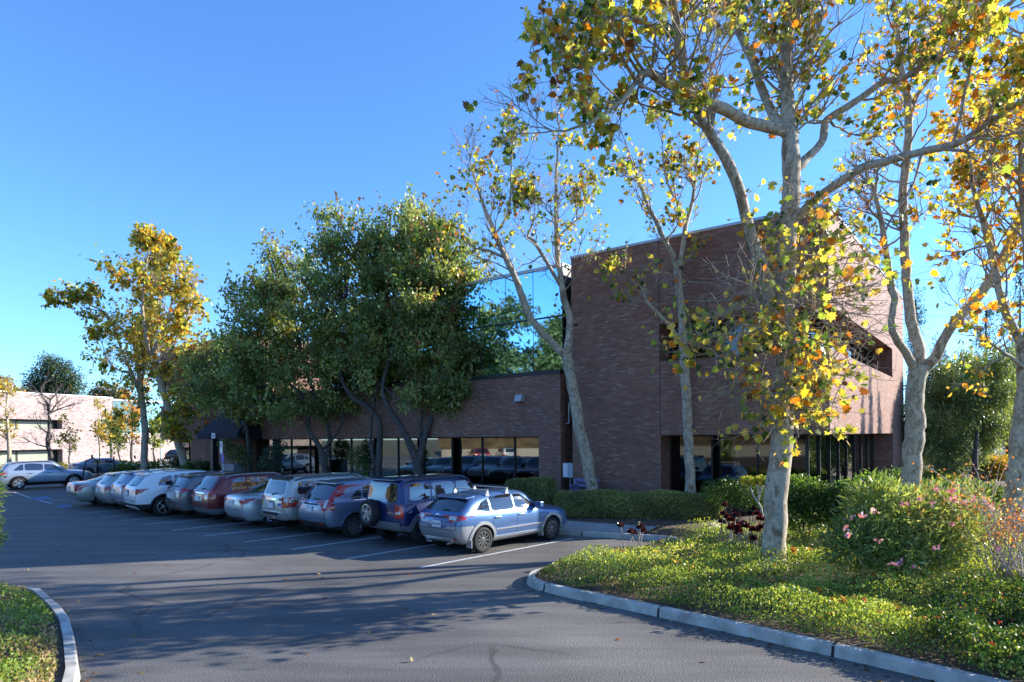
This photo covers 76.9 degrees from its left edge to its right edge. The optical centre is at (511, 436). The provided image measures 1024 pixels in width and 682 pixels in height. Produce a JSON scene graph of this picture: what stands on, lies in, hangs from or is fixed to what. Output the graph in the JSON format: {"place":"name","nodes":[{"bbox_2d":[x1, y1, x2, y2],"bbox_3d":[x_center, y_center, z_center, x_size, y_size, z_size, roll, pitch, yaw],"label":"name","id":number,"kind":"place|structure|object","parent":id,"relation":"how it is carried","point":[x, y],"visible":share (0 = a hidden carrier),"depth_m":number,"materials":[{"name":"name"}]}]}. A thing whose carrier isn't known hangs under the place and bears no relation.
{"place":"outdoors","nodes":[
{"label":"outdoors","id":0,"kind":"place"},
{"bbox_2d":[0,591,64,681],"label":"soil","id":1,"kind":"structure","parent":0,"point":[60,669],"depth_m":8.58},
{"bbox_2d":[0,454,12,551],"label":"shrub","id":2,"kind":"object","parent":1,"relation":"on","point":[3,488],"visible":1,"depth_m":11.54,"materials":[{"name":"green plant"}]},
{"bbox_2d":[0,580,59,681],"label":"ground cover plants","id":3,"kind":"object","parent":1,"relation":"on","point":[24,640],"visible":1,"depth_m":8.49,"materials":[{"name":"green plant"}]},
{"bbox_2d":[0,461,935,681],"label":"asphalt lot","id":4,"kind":"structure","parent":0,"point":[209,603],"depth_m":10.54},
{"bbox_2d":[0,374,19,462],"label":"young tree","id":5,"kind":"object","parent":4,"relation":"on","point":[8,426],"visible":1,"depth_m":59.94,"materials":[{"name":"yellow plant"}]},
{"bbox_2d":[7,586,79,681],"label":"kerb","id":6,"kind":"structure","parent":4,"relation":"on","point":[72,672],"depth_m":8.80,"materials":[{"name":"concrete"}]},
{"bbox_2d":[0,460,92,489],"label":"estate car","id":7,"kind":"object","parent":4,"relation":"on","point":[21,474],"visible":0.93,"depth_m":38.44,"materials":[{"name":"silver metal"}]},
{"bbox_2d":[10,369,86,460],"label":"young tree","id":8,"kind":"object","parent":4,"relation":"on","point":[48,438],"visible":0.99,"depth_m":57.91,"materials":[{"name":"brown plant"}]},
{"bbox_2d":[53,411,82,463],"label":"young tree","id":9,"kind":"object","parent":4,"relation":"on","point":[68,441],"visible":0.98,"depth_m":65.94,"materials":[{"name":"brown plant"}]},
{"bbox_2d":[66,471,121,505],"bbox_3d":[-17.341,2.282,29.384,2.154,1.445,4.838,-1,0,44],"label":"saloon car","id":10,"kind":"object","parent":4,"relation":"on","point":[82,491],"visible":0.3,"depth_m":27.50,"materials":[{"name":"silver metal"}]},
{"bbox_2d":[68,458,134,473],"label":"saloon car","id":11,"kind":"object","parent":4,"relation":"on","point":[105,464],"visible":0.51,"depth_m":51.57,"materials":[{"name":"blue metal"}]},
{"bbox_2d":[89,395,115,457],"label":"young tree","id":12,"kind":"object","parent":4,"relation":"on","point":[97,431],"visible":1,"depth_m":59.92,"materials":[{"name":"yellow plant"}]},
{"bbox_2d":[38,245,180,469],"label":"sycamore tree","id":13,"kind":"object","parent":4,"relation":"on","point":[95,331],"visible":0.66,"depth_m":46.11,"materials":[{"name":"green plant"}]},
{"bbox_2d":[90,415,130,459],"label":"young tree","id":14,"kind":"object","parent":4,"relation":"on","point":[116,441],"visible":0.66,"depth_m":61.40,"materials":[{"name":"green plant"}]},
{"bbox_2d":[95,472,128,508],"bbox_3d":[-15.657,2.222,28.177,2.061,1.534,4.236,-1,0,44],"label":"compact hatchback","id":15,"kind":"object","parent":4,"relation":"on","point":[103,488],"visible":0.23,"depth_m":26.55,"materials":[{"name":"silver metal"}]},
{"bbox_2d":[109,460,139,471],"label":"hedge mound","id":16,"kind":"object","parent":4,"relation":"on","point":[121,467],"visible":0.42,"depth_m":49.58,"materials":[{"name":"green plant"}]},
{"bbox_2d":[106,374,152,462],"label":"young tree","id":17,"kind":"object","parent":4,"relation":"on","point":[130,427],"visible":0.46,"depth_m":57.71,"materials":[{"name":"brown plant"}]},
{"bbox_2d":[79,221,214,469],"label":"sycamore tree","id":18,"kind":"object","parent":4,"relation":"on","point":[144,237],"visible":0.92,"depth_m":44.18,"materials":[{"name":"yellow plant"}]},
{"bbox_2d":[111,468,186,508],"bbox_3d":[-14.059,2.148,26.954,2.098,1.654,4.534,-1,0,44],"label":"grey silver crossover","id":19,"kind":"object","parent":4,"relation":"on","point":[122,481],"visible":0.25,"depth_m":25.35,"materials":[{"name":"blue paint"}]},
{"bbox_2d":[147,407,168,468],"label":"young tree","id":20,"kind":"object","parent":4,"relation":"on","point":[155,443],"visible":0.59,"depth_m":59.98,"materials":[{"name":"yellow plant"}]},
{"bbox_2d":[139,456,188,469],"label":"hedge mound","id":21,"kind":"object","parent":4,"relation":"on","point":[171,463],"visible":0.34,"depth_m":47.64,"materials":[{"name":"green plant"}]},
{"bbox_2d":[123,470,205,515],"bbox_3d":[-12.640,2.135,25.544,2.154,1.654,4.631,-1,0,44],"label":"white crossover","id":22,"kind":"object","parent":4,"relation":"on","point":[145,492],"visible":0.36,"depth_m":23.87,"materials":[{"name":"white paint"}]},
{"bbox_2d":[179,458,209,470],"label":"hedge mound","id":23,"kind":"object","parent":4,"relation":"on","point":[205,466],"visible":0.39,"depth_m":43.67,"materials":[{"name":"green plant"}]},
{"bbox_2d":[165,471,240,517],"bbox_3d":[-10.739,2.129,24.748,2.098,1.634,4.435,-1,0,44],"label":"compact crossover","id":24,"kind":"object","parent":4,"relation":"on","point":[180,489],"visible":0.41,"depth_m":23.10,"materials":[{"name":"grey paint"}]},
{"bbox_2d":[191,471,282,521],"bbox_3d":[-9.086,2.094,23.610,2.173,1.674,4.635,-1,0,44],"label":"crossover","id":25,"kind":"object","parent":4,"relation":"on","point":[210,493],"visible":0.35,"depth_m":22.02,"materials":[{"name":"red paint"}]},
{"bbox_2d":[197,478,216,489],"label":"rear window","id":26,"kind":"structure","parent":25,"relation":"in","point":[207,483],"depth_m":22.09,"materials":[{"name":"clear glass"}]},
{"bbox_2d":[247,477,268,487],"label":"side window","id":27,"kind":"structure","parent":25,"relation":"in","point":[252,482],"depth_m":22.61,"materials":[{"name":"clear glass"}]},
{"bbox_2d":[224,483,280,526],"bbox_3d":[-7.386,2.198,22.274,2.098,1.434,4.638,-1,0,44],"label":"saloon car","id":28,"kind":"object","parent":4,"relation":"on","point":[245,505],"visible":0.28,"depth_m":20.46,"materials":[{"name":"silver metal"}]},
{"bbox_2d":[14,491,574,567],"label":"road markings","id":29,"kind":"object","parent":4,"relation":"on","point":[328,544],"visible":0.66,"depth_m":17.60,"materials":[{"name":"paint"}]},
{"bbox_2d":[260,472,362,531],"bbox_3d":[-5.758,2.044,21.197,2.117,1.715,4.723,-1,0,44],"label":"estate truck","id":30,"kind":"object","parent":4,"relation":"on","point":[282,495],"visible":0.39,"depth_m":19.53,"materials":[{"name":"silver metal"}]},
{"bbox_2d":[298,476,372,537],"bbox_3d":[-4.229,2.061,19.959,2.145,1.654,4.481,-1,0,44],"label":"crossover","id":31,"kind":"object","parent":4,"relation":"on","point":[327,505],"visible":0.4,"depth_m":18.38,"materials":[{"name":"blue metal"}]},
{"bbox_2d":[304,484,335,500],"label":"rear window","id":32,"kind":"structure","parent":31,"relation":"in","point":[321,491],"depth_m":18.53,"materials":[{"name":"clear glass"}]},
{"bbox_2d":[359,473,472,544],"bbox_3d":[-2.041,1.970,18.656,2.154,1.795,4.781,-1,0,44],"label":"off roader","id":33,"kind":"object","parent":4,"relation":"on","point":[391,507],"visible":0.52,"depth_m":17.04,"materials":[{"name":"blue paint"}]},
{"bbox_2d":[368,482,396,502],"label":"rear window","id":34,"kind":"structure","parent":33,"relation":"in","point":[383,492],"depth_m":17.11,"materials":[{"name":"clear glass"}]},
{"bbox_2d":[409,483,430,500],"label":"side window","id":35,"kind":"structure","parent":33,"relation":"in","point":[417,491],"depth_m":17.10,"materials":[{"name":"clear glass"}]},
{"bbox_2d":[431,481,453,498],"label":"side window","id":36,"kind":"structure","parent":33,"relation":"in","point":[437,488],"depth_m":17.66,"materials":[{"name":"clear glass"}]},
{"bbox_2d":[47,538,933,681],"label":"leaf litter","id":37,"kind":"object","parent":4,"relation":"on","point":[865,665],"visible":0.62,"depth_m":9.01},
{"bbox_2d":[419,485,566,552],"bbox_3d":[-0.378,2.053,17.411,2.098,1.602,4.396,-1,0,44],"label":"hatchback","id":38,"kind":"object","parent":4,"relation":"on","point":[473,518],"visible":1,"depth_m":16.25,"materials":[{"name":"blue paint"}]},
{"bbox_2d":[527,528,1011,681],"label":"kerb","id":39,"kind":"structure","parent":4,"relation":"on","point":[918,668],"depth_m":9.02,"materials":[{"name":"concrete"}]},
{"bbox_2d":[0,0,1023,402],"label":"sky","id":40,"kind":"structure","parent":0,"point":[213,123],"materials":[{"name":"blue"}]},
{"bbox_2d":[562,521,656,533],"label":"pavement","id":41,"kind":"structure","parent":0,"point":[592,526],"depth_m":19.03,"materials":[{"name":"concrete"}]},
{"bbox_2d":[535,452,1023,681],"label":"planting soil","id":42,"kind":"structure","parent":0,"point":[852,640],"depth_m":10.63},
{"bbox_2d":[216,438,251,471],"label":"shrub","id":43,"kind":"object","parent":42,"relation":"on","point":[238,458],"visible":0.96,"depth_m":34.92,"materials":[{"name":"green plant"}]},
{"bbox_2d":[167,330,300,470],"bbox_3d":[-15.433,-1.642,36.603,6.953,9.007,4.841,-1,0,14],"label":"ornamental pear tree","id":44,"kind":"object","parent":42,"relation":"on","point":[200,363],"visible":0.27,"depth_m":35.80,"materials":[{"name":"green plant"}]},
{"bbox_2d":[173,227,364,472],"bbox_3d":[-12.142,-3.915,32.808,11.547,13.569,5.672,-1,0,0],"label":"ornamental pear tree","id":45,"kind":"object","parent":42,"relation":"on","point":[251,374],"visible":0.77,"depth_m":32.31,"materials":[{"name":"green plant"}]},
{"bbox_2d":[255,437,289,471],"bbox_3d":[-12.461,1.407,33.493,1.770,2.771,1.420,-1,0,0],"label":"shrub","id":46,"kind":"object","parent":42,"relation":"on","point":[269,465],"visible":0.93,"depth_m":33.41,"materials":[{"name":"green plant"}]},
{"bbox_2d":[270,182,440,476],"bbox_3d":[-7.226,-4.542,30.823,8.632,14.470,5.831,-1,0,0],"label":"ornamental pear tree","id":47,"kind":"object","parent":42,"relation":"on","point":[369,270],"visible":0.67,"depth_m":30.31,"materials":[{"name":"green plant"}]},
{"bbox_2d":[346,444,372,476],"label":"shrub","id":48,"kind":"object","parent":42,"relation":"on","point":[363,460],"visible":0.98,"depth_m":30.89,"materials":[{"name":"green plant"}]},
{"bbox_2d":[359,192,503,474],"bbox_3d":[-3.261,-4.163,29.527,7.220,13.849,5.801,-1,0,-19],"label":"ornamental pear tree","id":49,"kind":"object","parent":42,"relation":"on","point":[444,358],"visible":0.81,"depth_m":28.82,"materials":[{"name":"green plant"}]},
{"bbox_2d":[412,84,615,490],"bbox_3d":[0.182,-5.158,22.834,7.210,15.383,4.182,-1,0,-29],"label":"sycamore tree","id":50,"kind":"object","parent":42,"relation":"on","point":[521,194],"visible":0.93,"depth_m":23.18,"materials":[{"name":"green plant"}]},
{"bbox_2d":[504,475,558,503],"bbox_3d":[0.697,1.997,24.150,2.140,1.157,1.062,-1,0,29],"label":"clipped hedge","id":51,"kind":"object","parent":42,"relation":"on","point":[535,489],"visible":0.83,"depth_m":23.73,"materials":[{"name":"green plant"}]},
{"bbox_2d":[553,488,724,519],"bbox_3d":[4.038,2.174,20.958,5.554,0.982,1.283,-1,0,18],"label":"clipped hedge","id":52,"kind":"object","parent":42,"relation":"on","point":[651,504],"visible":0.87,"depth_m":20.53,"materials":[{"name":"green plant"}]},
{"bbox_2d":[594,89,739,492],"bbox_3d":[5.055,-4.584,21.524,5.014,13.767,2.769,-1,0,-33],"label":"sycamore tree","id":53,"kind":"object","parent":42,"relation":"on","point":[679,216],"visible":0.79,"depth_m":21.53,"materials":[{"name":"green plant"}]},
{"bbox_2d":[700,474,764,520],"bbox_3d":[6.511,1.877,18.622,2.116,1.538,1.329,-1,0,32],"label":"shrub","id":54,"kind":"object","parent":42,"relation":"on","point":[739,492],"visible":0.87,"depth_m":18.48,"materials":[{"name":"green plant"}]},
{"bbox_2d":[733,522,750,564],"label":"succulent","id":55,"kind":"object","parent":42,"relation":"on","point":[738,528],"visible":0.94,"depth_m":13.28,"materials":[{"name":"brown plant"}]},
{"bbox_2d":[462,0,1023,572],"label":"sycamore tree","id":56,"kind":"object","parent":42,"relation":"on","point":[582,42],"visible":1,"depth_m":11.55,"materials":[{"name":"yellow plant"}]},
{"bbox_2d":[738,474,765,515],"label":"white stemmed shrub","id":57,"kind":"object","parent":42,"relation":"on","point":[757,480],"visible":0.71,"depth_m":17.17,"materials":[{"name":"beige plant"}]},
{"bbox_2d":[538,512,1023,678],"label":"ground cover","id":58,"kind":"object","parent":42,"relation":"on","point":[800,593],"visible":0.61,"depth_m":10.40,"materials":[{"name":"green plant"}]},
{"bbox_2d":[614,523,1021,641],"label":"fallen leaves","id":59,"kind":"object","parent":58,"relation":"on","point":[800,571],"visible":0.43,"depth_m":11.06,"materials":[{"name":"orange plant"}]},
{"bbox_2d":[787,473,835,540],"bbox_3d":[6.907,1.730,15.200,1.538,1.781,1.270,-1,0,29],"label":"shrub","id":60,"kind":"object","parent":42,"relation":"on","point":[802,503],"visible":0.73,"depth_m":14.97,"materials":[{"name":"green plant"}]},
{"bbox_2d":[815,471,896,528],"bbox_3d":[7.891,1.603,14.470,2.014,1.793,1.757,-1,0,0],"label":"shrub","id":61,"kind":"object","parent":42,"relation":"on","point":[837,489],"visible":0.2,"depth_m":14.51,"materials":[{"name":"green plant"}]},
{"bbox_2d":[808,468,1013,584],"bbox_3d":[6.874,1.575,11.083,3.781,2.087,2.239,-1,0,0],"label":"oleander bush","id":62,"kind":"object","parent":42,"relation":"on","point":[870,533],"visible":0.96,"depth_m":10.81,"materials":[{"name":"green plant"}]},
{"bbox_2d":[804,0,1023,493],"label":"sycamore tree","id":63,"kind":"object","parent":42,"relation":"on","point":[920,366],"visible":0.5,"depth_m":16.71,"materials":[{"name":"yellow plant"}]},
{"bbox_2d":[903,284,927,423],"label":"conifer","id":64,"kind":"object","parent":42,"relation":"on","point":[918,316],"visible":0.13,"depth_m":59.71,"materials":[{"name":"green plant"}]},
{"bbox_2d":[862,564,1023,670],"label":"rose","id":65,"kind":"object","parent":42,"relation":"on","point":[1012,625],"depth_m":8.42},
{"bbox_2d":[922,469,964,481],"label":"shrub","id":66,"kind":"object","parent":42,"relation":"on","point":[949,476],"visible":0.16,"depth_m":27.55,"materials":[{"name":"green plant"}]},
{"bbox_2d":[900,337,1016,480],"bbox_3d":[22.585,-1.232,33.201,7.344,7.637,5.583,-1,0,0],"label":"pepper tree","id":67,"kind":"object","parent":42,"relation":"on","point":[956,416],"visible":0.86,"depth_m":31.80,"materials":[{"name":"green plant"}]},
{"bbox_2d":[921,475,1004,510],"bbox_3d":[12.855,1.724,18.757,2.998,1.392,2.749,-1,0,0],"label":"shrub","id":68,"kind":"object","parent":42,"relation":"on","point":[998,496],"visible":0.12,"depth_m":18.44,"materials":[{"name":"green plant"}]},
{"bbox_2d":[912,442,1023,586],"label":"bare stemmed bush","id":69,"kind":"object","parent":42,"relation":"on","point":[1006,538],"visible":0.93,"depth_m":10.45,"materials":[{"name":"beige plant"}]},
{"bbox_2d":[921,0,1023,543],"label":"sycamore tree","id":70,"kind":"object","parent":42,"relation":"on","point":[1016,435],"visible":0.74,"depth_m":14.60,"materials":[{"name":"yellow plant"}]},
{"bbox_2d":[969,299,1001,453],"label":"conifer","id":71,"kind":"object","parent":42,"relation":"on","point":[987,312],"visible":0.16,"depth_m":61.78,"materials":[{"name":"green plant"}]},
{"bbox_2d":[969,453,1007,479],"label":"golden hedge","id":72,"kind":"object","parent":42,"relation":"on","point":[994,469],"visible":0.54,"depth_m":33.65,"materials":[{"name":"yellow plant"}]},
{"bbox_2d":[967,341,1016,454],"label":"pepper tree","id":73,"kind":"object","parent":42,"relation":"on","point":[1014,350],"visible":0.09,"depth_m":41.87,"materials":[{"name":"green plant"}]},
{"bbox_2d":[998,271,1023,348],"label":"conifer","id":74,"kind":"object","parent":42,"relation":"on","point":[1019,279],"visible":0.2,"depth_m":63.95,"materials":[{"name":"green plant"}]},
{"bbox_2d":[964,440,1005,452],"bbox_3d":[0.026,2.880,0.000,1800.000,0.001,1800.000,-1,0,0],"label":"ground","id":75,"kind":"structure","parent":0,"point":[995,448],"depth_m":111.31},
{"bbox_2d":[17,350,90,394],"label":"pine tree","id":76,"kind":"object","parent":75,"relation":"on","point":[72,384],"visible":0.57,"depth_m":104.17,"materials":[{"name":"green plant"}]},
{"bbox_2d":[0,391,174,466],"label":"pink brick building","id":77,"kind":"structure","parent":75,"relation":"on","point":[80,416],"depth_m":73.38,"materials":[{"name":"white brick"}]},
{"bbox_2d":[17,451,47,460],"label":"window","id":78,"kind":"structure","parent":77,"relation":"in","point":[37,455],"depth_m":71.00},
{"bbox_2d":[17,421,47,428],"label":"window","id":79,"kind":"structure","parent":77,"relation":"in","point":[22,424],"depth_m":70.83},
{"bbox_2d":[85,382,134,399],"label":"shade tree","id":80,"kind":"object","parent":75,"relation":"on","point":[99,391],"visible":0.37,"depth_m":97.12,"materials":[{"name":"green plant"}]},
{"bbox_2d":[160,203,903,509],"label":"brick office building","id":81,"kind":"structure","parent":75,"relation":"on","point":[514,418],"depth_m":24.88,"materials":[{"name":"brown brick"}]},
{"bbox_2d":[257,440,272,470],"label":"window","id":82,"kind":"structure","parent":81,"relation":"in","point":[261,444],"depth_m":39.65,"materials":[{"name":"black glass"}]},
{"bbox_2d":[274,439,290,474],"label":"window","id":83,"kind":"structure","parent":81,"relation":"in","point":[285,469],"depth_m":38.23,"materials":[{"name":"black glass"}]},
{"bbox_2d":[292,439,309,474],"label":"window","id":84,"kind":"structure","parent":81,"relation":"in","point":[300,447],"depth_m":37.31,"materials":[{"name":"grey glass"}]},
{"bbox_2d":[311,439,328,473],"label":"window","id":85,"kind":"structure","parent":81,"relation":"in","point":[316,467],"depth_m":36.39,"materials":[{"name":"grey glass"}]},
{"bbox_2d":[331,439,350,472],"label":"window","id":86,"kind":"structure","parent":81,"relation":"in","point":[340,449],"depth_m":35.07,"materials":[{"name":"grey glass"}]},
{"bbox_2d":[352,439,372,476],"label":"window","id":87,"kind":"structure","parent":81,"relation":"in","point":[362,442],"depth_m":33.94,"materials":[{"name":"grey glass"}]},
{"bbox_2d":[375,439,397,476],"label":"window","id":88,"kind":"structure","parent":81,"relation":"in","point":[389,466],"depth_m":32.66,"materials":[{"name":"grey glass"}]},
{"bbox_2d":[256,437,537,488],"bbox_3d":[-7.119,1.278,33.364,22.030,2.430,0.110,-1,0,38],"label":"window frame","id":89,"kind":"structure","parent":81,"relation":"in","point":[428,437],"depth_m":32.21,"materials":[{"name":"black metal"}]},
{"bbox_2d":[399,439,423,475],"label":"window","id":90,"kind":"structure","parent":81,"relation":"in","point":[405,461],"depth_m":31.95,"materials":[{"name":"grey glass"}]},
{"bbox_2d":[425,438,450,473],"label":"window","id":91,"kind":"structure","parent":81,"relation":"in","point":[437,450],"depth_m":30.57,"materials":[{"name":"grey glass"}]},
{"bbox_2d":[453,438,481,488],"bbox_3d":[-2.028,1.223,29.468,1.792,2.350,0.030,-1,0,38],"label":"window","id":92,"kind":"structure","parent":81,"relation":"in","point":[466,451],"depth_m":29.41,"materials":[{"name":"grey glass"}]},
{"bbox_2d":[483,438,513,488],"bbox_3d":[-0.577,1.210,28.350,1.792,2.350,0.030,-1,0,38],"label":"window","id":93,"kind":"structure","parent":81,"relation":"in","point":[498,453],"depth_m":28.37,"materials":[{"name":"black glass"}]},
{"bbox_2d":[515,438,538,477],"bbox_3d":[0.874,1.197,27.233,1.792,2.350,0.030,-1,0,38],"label":"window","id":94,"kind":"structure","parent":81,"relation":"in","point":[527,449],"depth_m":27.38,"materials":[{"name":"grey glass"}]},
{"bbox_2d":[670,324,709,360],"bbox_3d":[6.354,-3.327,22.982,1.501,1.240,0.030,-1,0,38],"label":"window","id":95,"kind":"structure","parent":81,"relation":"in","point":[700,350],"depth_m":22.85,"materials":[{"name":"grey glass"}]},
{"bbox_2d":[671,436,710,492],"bbox_3d":[6.394,1.178,22.982,1.501,2.410,0.030,-1,0,38],"label":"window","id":96,"kind":"structure","parent":81,"relation":"in","point":[702,444],"depth_m":22.87,"materials":[{"name":"black glass"}]},
{"bbox_2d":[712,321,754,356],"bbox_3d":[7.575,-3.338,22.041,1.501,1.240,0.030,-1,0,38],"label":"window","id":97,"kind":"structure","parent":81,"relation":"in","point":[734,346],"depth_m":22.05,"materials":[{"name":"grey glass"}]},
{"bbox_2d":[713,436,756,506],"bbox_3d":[7.615,1.167,22.041,1.501,2.410,0.030,-1,0,38],"label":"window","id":98,"kind":"structure","parent":81,"relation":"in","point":[745,464],"depth_m":22.05,"materials":[{"name":"black glass"}]},
{"bbox_2d":[670,434,807,509],"bbox_3d":[7.603,1.177,22.025,4.674,2.490,0.110,-1,0,38],"label":"window frame","id":99,"kind":"structure","parent":81,"relation":"in","point":[757,464],"depth_m":22.34,"materials":[{"name":"black metal"}]},
{"bbox_2d":[758,436,804,505],"bbox_3d":[8.836,1.156,21.101,1.501,2.410,0.030,-1,0,38],"label":"window","id":100,"kind":"structure","parent":81,"relation":"in","point":[798,463],"depth_m":20.89,"materials":[{"name":"grey glass"}]},
{"bbox_2d":[809,435,817,479],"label":"window","id":101,"kind":"structure","parent":81,"relation":"in","point":[813,440],"depth_m":21.30,"materials":[{"name":"clear glass"}]},
{"bbox_2d":[820,435,828,488],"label":"window","id":102,"kind":"structure","parent":81,"relation":"in","point":[823,438],"depth_m":22.57,"materials":[{"name":"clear glass"}]},
{"bbox_2d":[831,435,837,486],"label":"window","id":103,"kind":"structure","parent":81,"relation":"in","point":[834,448],"depth_m":23.85,"materials":[{"name":"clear glass"}]},
{"bbox_2d":[804,311,872,367],"bbox_3d":[13.200,-3.378,25.547,0.110,1.320,12.520,-1,0,38],"label":"window frame","id":104,"kind":"structure","parent":81,"relation":"in","point":[818,320],"depth_m":26.75,"materials":[{"name":"black metal"}]},
{"bbox_2d":[805,433,873,507],"bbox_3d":[13.240,1.127,25.547,0.110,2.490,12.520,-1,0,38],"label":"window frame","id":105,"kind":"structure","parent":81,"relation":"in","point":[829,436],"depth_m":24.27,"materials":[{"name":"black metal"}]},
{"bbox_2d":[840,437,845,481],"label":"window","id":106,"kind":"structure","parent":81,"relation":"in","point":[842,442],"depth_m":25.13,"materials":[{"name":"clear glass"}]},
{"bbox_2d":[848,435,853,480],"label":"window","id":107,"kind":"structure","parent":81,"relation":"in","point":[850,437],"depth_m":26.28,"materials":[{"name":"clear glass"}]},
{"bbox_2d":[855,435,859,477],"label":"window","id":108,"kind":"structure","parent":81,"relation":"in","point":[857,437],"depth_m":27.49,"materials":[{"name":"clear glass"}]},
{"bbox_2d":[862,435,866,475],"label":"window","id":109,"kind":"structure","parent":81,"relation":"in","point":[864,457],"depth_m":28.80,"materials":[{"name":"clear glass"}]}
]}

